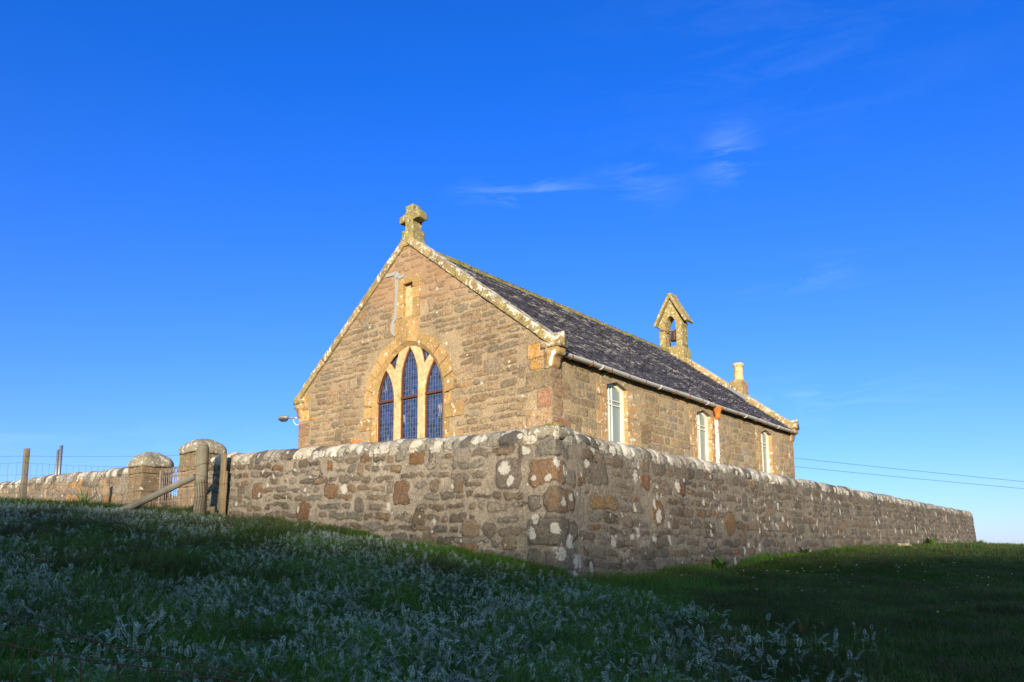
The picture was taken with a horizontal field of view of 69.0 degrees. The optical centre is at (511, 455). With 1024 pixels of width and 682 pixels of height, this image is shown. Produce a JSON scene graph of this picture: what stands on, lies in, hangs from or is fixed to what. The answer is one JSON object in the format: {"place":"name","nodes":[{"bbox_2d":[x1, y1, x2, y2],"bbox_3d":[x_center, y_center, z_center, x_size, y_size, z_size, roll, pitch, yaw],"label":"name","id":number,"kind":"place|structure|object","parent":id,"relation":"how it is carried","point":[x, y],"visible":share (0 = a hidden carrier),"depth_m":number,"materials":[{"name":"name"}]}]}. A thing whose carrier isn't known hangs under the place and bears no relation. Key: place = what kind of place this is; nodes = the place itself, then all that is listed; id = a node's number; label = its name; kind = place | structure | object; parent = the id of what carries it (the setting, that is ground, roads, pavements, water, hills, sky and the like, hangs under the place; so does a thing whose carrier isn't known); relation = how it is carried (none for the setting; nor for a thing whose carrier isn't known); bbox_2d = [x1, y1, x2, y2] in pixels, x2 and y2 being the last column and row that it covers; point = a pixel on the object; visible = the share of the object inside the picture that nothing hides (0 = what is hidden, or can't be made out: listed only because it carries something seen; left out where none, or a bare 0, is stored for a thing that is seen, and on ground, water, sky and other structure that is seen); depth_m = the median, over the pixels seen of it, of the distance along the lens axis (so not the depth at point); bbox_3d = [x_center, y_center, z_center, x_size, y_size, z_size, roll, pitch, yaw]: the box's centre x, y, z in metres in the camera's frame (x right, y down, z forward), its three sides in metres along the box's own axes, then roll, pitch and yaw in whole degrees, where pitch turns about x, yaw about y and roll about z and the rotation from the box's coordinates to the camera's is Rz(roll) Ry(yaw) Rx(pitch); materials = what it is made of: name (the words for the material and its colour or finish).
{"place":"outdoors","nodes":[
{"label":"outdoors","id":0,"kind":"place"},
{"bbox_2d":[0,513,1023,681],"bbox_3d":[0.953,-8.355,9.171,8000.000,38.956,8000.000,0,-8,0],"label":"ground","id":1,"kind":"structure","parent":0,"point":[949,655],"depth_m":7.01,"materials":[{"name":"green plant"}]},
{"bbox_2d":[20,448,29,500],"bbox_3d":[-10.057,0.624,15.357,0.106,1.546,0.101,-7,-10,39],"label":"fence post","id":2,"kind":"object","parent":1,"relation":"on","point":[25,470],"visible":0.59,"depth_m":15.36,"materials":[{"name":"brown wood"}]},
{"bbox_2d":[26,535,60,564],"bbox_3d":[-5.180,1.068,8.146,0.627,0.407,0.386,0,-8,0],"label":"dry grass tuft","id":3,"kind":"object","parent":1,"relation":"on","point":[40,555],"visible":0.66,"depth_m":8.11,"materials":[{"name":"green plant"}]},
{"bbox_2d":[55,449,58,473],"bbox_3d":[-16.623,1.035,27.130,0.111,2.507,0.097,0,-8,0],"label":"metal pipe","id":4,"kind":"object","parent":1,"relation":"on","point":[56,466],"visible":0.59,"depth_m":27.20,"materials":[{"name":"grey metal"}]},
{"bbox_2d":[57,445,62,473],"bbox_3d":[-16.503,0.948,27.121,0.132,2.639,0.119,0,-8,0],"label":"metal pipe","id":5,"kind":"object","parent":1,"relation":"on","point":[60,459],"visible":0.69,"depth_m":27.19,"materials":[{"name":"grey metal"}]},
{"bbox_2d":[48,509,73,527],"bbox_3d":[-6.377,0.883,10.575,0.463,0.400,0.522,-6,-9,36],"label":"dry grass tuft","id":6,"kind":"object","parent":1,"relation":"on","point":[63,518],"visible":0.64,"depth_m":10.58,"materials":[{"name":"green plant"}]},
{"bbox_2d":[0,467,131,505],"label":"boundary wall","id":7,"kind":"structure","parent":1,"relation":"on","point":[46,490],"depth_m":19.48,"materials":[{"name":"stone"}]},
{"bbox_2d":[0,496,144,511],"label":"grass","id":8,"kind":"structure","parent":1,"relation":"on","point":[21,503],"depth_m":13.88,"materials":[{"name":"green plant"}]},
{"bbox_2d":[73,486,98,503],"bbox_3d":[-9.502,0.936,16.591,0.651,0.590,0.653,5,-9,-36],"label":"sword leaf plant","id":9,"kind":"object","parent":1,"relation":"on","point":[82,494],"visible":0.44,"depth_m":16.50,"materials":[{"name":"green plant"}]},
{"bbox_2d":[126,452,173,508],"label":"gate pillar","id":10,"kind":"structure","parent":1,"relation":"on","point":[150,462],"depth_m":17.23,"materials":[{"name":"stone"}]},
{"bbox_2d":[156,467,178,508],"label":"gate","id":11,"kind":"structure","parent":10,"relation":"attached to","point":[160,478],"depth_m":16.95,"materials":[{"name":"grey metal"}]},
{"bbox_2d":[118,474,195,509],"bbox_3d":[-6.916,0.807,14.241,1.845,0.150,0.151,-26,-6,-4],"label":"timber strut","id":12,"kind":"object","parent":1,"relation":"on","point":[141,501],"visible":0.73,"depth_m":14.21,"materials":[{"name":"brown wood"}]},
{"bbox_2d":[193,444,208,513],"bbox_3d":[-5.986,0.683,14.338,0.236,1.795,0.240,-7,-10,39],"label":"strainer post","id":13,"kind":"object","parent":1,"relation":"on","point":[202,457],"visible":0.76,"depth_m":14.29,"materials":[{"name":"brown wood"}]},
{"bbox_2d":[0,454,227,511],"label":"wire fence","id":14,"kind":"object","parent":13,"relation":"attached to","point":[78,476],"visible":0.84,"depth_m":14.76,"materials":[{"name":"grey metal"}]},
{"bbox_2d":[177,439,226,508],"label":"gate pillar","id":15,"kind":"structure","parent":1,"relation":"on","point":[187,451],"depth_m":15.70,"materials":[{"name":"stone"}]},
{"bbox_2d":[210,506,214,513],"bbox_3d":[-5.792,1.296,14.378,0.104,0.611,0.065,-7,-10,40],"label":"timber stub","id":16,"kind":"object","parent":1,"relation":"on","point":[212,509],"visible":0.29,"depth_m":14.38,"materials":[{"name":"brown wood"}]},
{"bbox_2d":[219,454,226,514],"bbox_3d":[-5.616,0.793,14.444,0.161,1.654,0.046,-7,-10,40],"label":"timber plank","id":17,"kind":"object","parent":1,"relation":"on","point":[222,475],"visible":0.69,"depth_m":14.46,"materials":[{"name":"brown wood"}]},
{"bbox_2d":[223,471,227,513],"bbox_3d":[-5.537,0.957,14.362,0.051,1.316,0.038,-7,-11,39],"label":"timber batten","id":18,"kind":"object","parent":1,"relation":"on","point":[225,494],"visible":0.59,"depth_m":14.38,"materials":[{"name":"brown wood"}]},
{"bbox_2d":[66,500,570,581],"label":"grass","id":19,"kind":"structure","parent":1,"relation":"on","point":[493,557],"depth_m":9.82,"materials":[{"name":"green plant"}]},
{"bbox_2d":[0,496,885,681],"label":"silverweed","id":20,"kind":"object","parent":1,"relation":"on","point":[406,625],"visible":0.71,"depth_m":6.74,"materials":[{"name":"green plant"}]},
{"bbox_2d":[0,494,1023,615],"bbox_3d":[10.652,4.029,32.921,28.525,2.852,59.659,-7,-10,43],"label":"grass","id":21,"kind":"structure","parent":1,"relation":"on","point":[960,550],"depth_m":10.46,"materials":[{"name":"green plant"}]},
{"bbox_2d":[293,204,799,477],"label":"church","id":22,"kind":"structure","parent":1,"relation":"on","point":[429,342],"depth_m":15.46,"materials":[{"name":"brown stone"}]},
{"bbox_2d":[277,415,297,424],"bbox_3d":[-5.166,-0.808,17.555,0.763,0.294,0.100,-1,-8,8],"label":"wall lamp","id":23,"kind":"object","parent":22,"relation":"attached to","point":[283,418],"visible":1,"depth_m":17.56,"materials":[{"name":"grey metal"}]},
{"bbox_2d":[359,332,463,441],"bbox_3d":[-2.064,-0.937,15.111,3.100,3.135,0.280,-7,-10,39],"label":"gable window","id":24,"kind":"structure","parent":22,"relation":"in","point":[409,396],"depth_m":15.21,"materials":[{"name":"beige stone"}]},
{"bbox_2d":[596,370,637,446],"bbox_3d":[1.980,-0.454,14.345,0.260,2.232,1.444,-7,-10,39],"label":"side window","id":25,"kind":"structure","parent":22,"relation":"in","point":[617,413],"depth_m":14.52,"materials":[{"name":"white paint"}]},
{"bbox_2d":[659,329,675,341],"bbox_3d":[5.145,-3.914,24.329,0.653,0.465,0.255,-1,-8,5],"label":"bell","id":26,"kind":"object","parent":22,"relation":"hanging from","point":[673,335],"visible":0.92,"depth_m":24.26,"materials":[{"name":"metal"}]},
{"bbox_2d":[689,400,715,461],"bbox_3d":[4.393,-0.090,17.204,0.260,2.232,1.444,-7,-10,39],"label":"side window","id":27,"kind":"structure","parent":22,"relation":"in","point":[701,415],"depth_m":17.38,"materials":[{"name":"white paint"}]},
{"bbox_2d":[756,422,777,474],"bbox_3d":[6.819,0.276,20.078,0.260,2.232,1.444,-7,-10,39],"label":"side window","id":28,"kind":"structure","parent":22,"relation":"in","point":[764,435],"depth_m":20.31,"materials":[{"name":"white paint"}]},
{"bbox_2d":[795,466,1023,488],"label":"power cable","id":29,"kind":"object","parent":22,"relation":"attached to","point":[913,478],"visible":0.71,"depth_m":60.24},
{"bbox_2d":[797,458,1023,481],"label":"power cable","id":30,"kind":"object","parent":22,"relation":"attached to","point":[911,470],"visible":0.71,"depth_m":60.32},
{"bbox_2d":[206,422,976,578],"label":"churchyard wall","id":31,"kind":"structure","parent":1,"relation":"on","point":[563,495],"depth_m":11.54,"materials":[{"name":"stone"}]},
{"bbox_2d":[711,556,734,568],"bbox_3d":[3.504,1.803,12.492,0.526,0.267,0.602,0,-8,0],"label":"broad leaf plant","id":32,"kind":"object","parent":1,"relation":"on","point":[719,563],"visible":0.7,"depth_m":12.44,"materials":[{"name":"green plant"}]},
{"bbox_2d":[568,541,973,583],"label":"grass","id":33,"kind":"structure","parent":1,"relation":"on","point":[758,558],"depth_m":13.67,"materials":[{"name":"green plant"}]},
{"bbox_2d":[788,611,813,634],"bbox_3d":[2.700,1.552,6.849,0.263,0.249,0.316,5,-9,-37],"label":"dry grass tuft","id":34,"kind":"object","parent":1,"relation":"on","point":[804,629],"visible":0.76,"depth_m":6.84,"materials":[{"name":"green plant"}]},
{"bbox_2d":[798,546,809,553],"bbox_3d":[6.138,1.994,15.576,0.426,0.199,0.339,0,-8,0],"label":"broad leaf plant","id":35,"kind":"object","parent":1,"relation":"on","point":[806,551],"visible":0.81,"depth_m":15.60,"materials":[{"name":"green plant"}]},
{"bbox_2d":[614,572,1023,681],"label":"grass","id":36,"kind":"structure","parent":1,"relation":"on","point":[980,634],"depth_m":6.49,"materials":[{"name":"green plant"}]},
{"bbox_2d":[897,543,913,545],"bbox_3d":[11.682,2.688,22.093,0.320,0.177,0.764,-7,-10,39],"label":"loose stone","id":37,"kind":"object","parent":1,"relation":"on","point":[903,544],"visible":0.44,"depth_m":21.82,"materials":[{"name":"beige stone"}]},
{"bbox_2d":[923,535,940,543],"bbox_3d":[13.961,2.831,24.780,0.596,0.352,0.899,-3,-8,17],"label":"broad leaf plant","id":38,"kind":"object","parent":1,"relation":"on","point":[927,540],"visible":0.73,"depth_m":24.62,"materials":[{"name":"green plant"}]},
{"bbox_2d":[0,0,1023,543],"label":"sky","id":39,"kind":"structure","parent":0,"point":[198,198],"materials":[{"name":"blue"}]},
{"bbox_2d":[719,631,748,658],"bbox_3d":[1.716,1.488,5.869,0.340,0.284,0.412,0,-8,0],"label":"dry grass tuft","id":40,"kind":"object","parent":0,"point":[732,646],"visible":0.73,"depth_m":5.87,"materials":[{"name":"green plant"}]}
]}

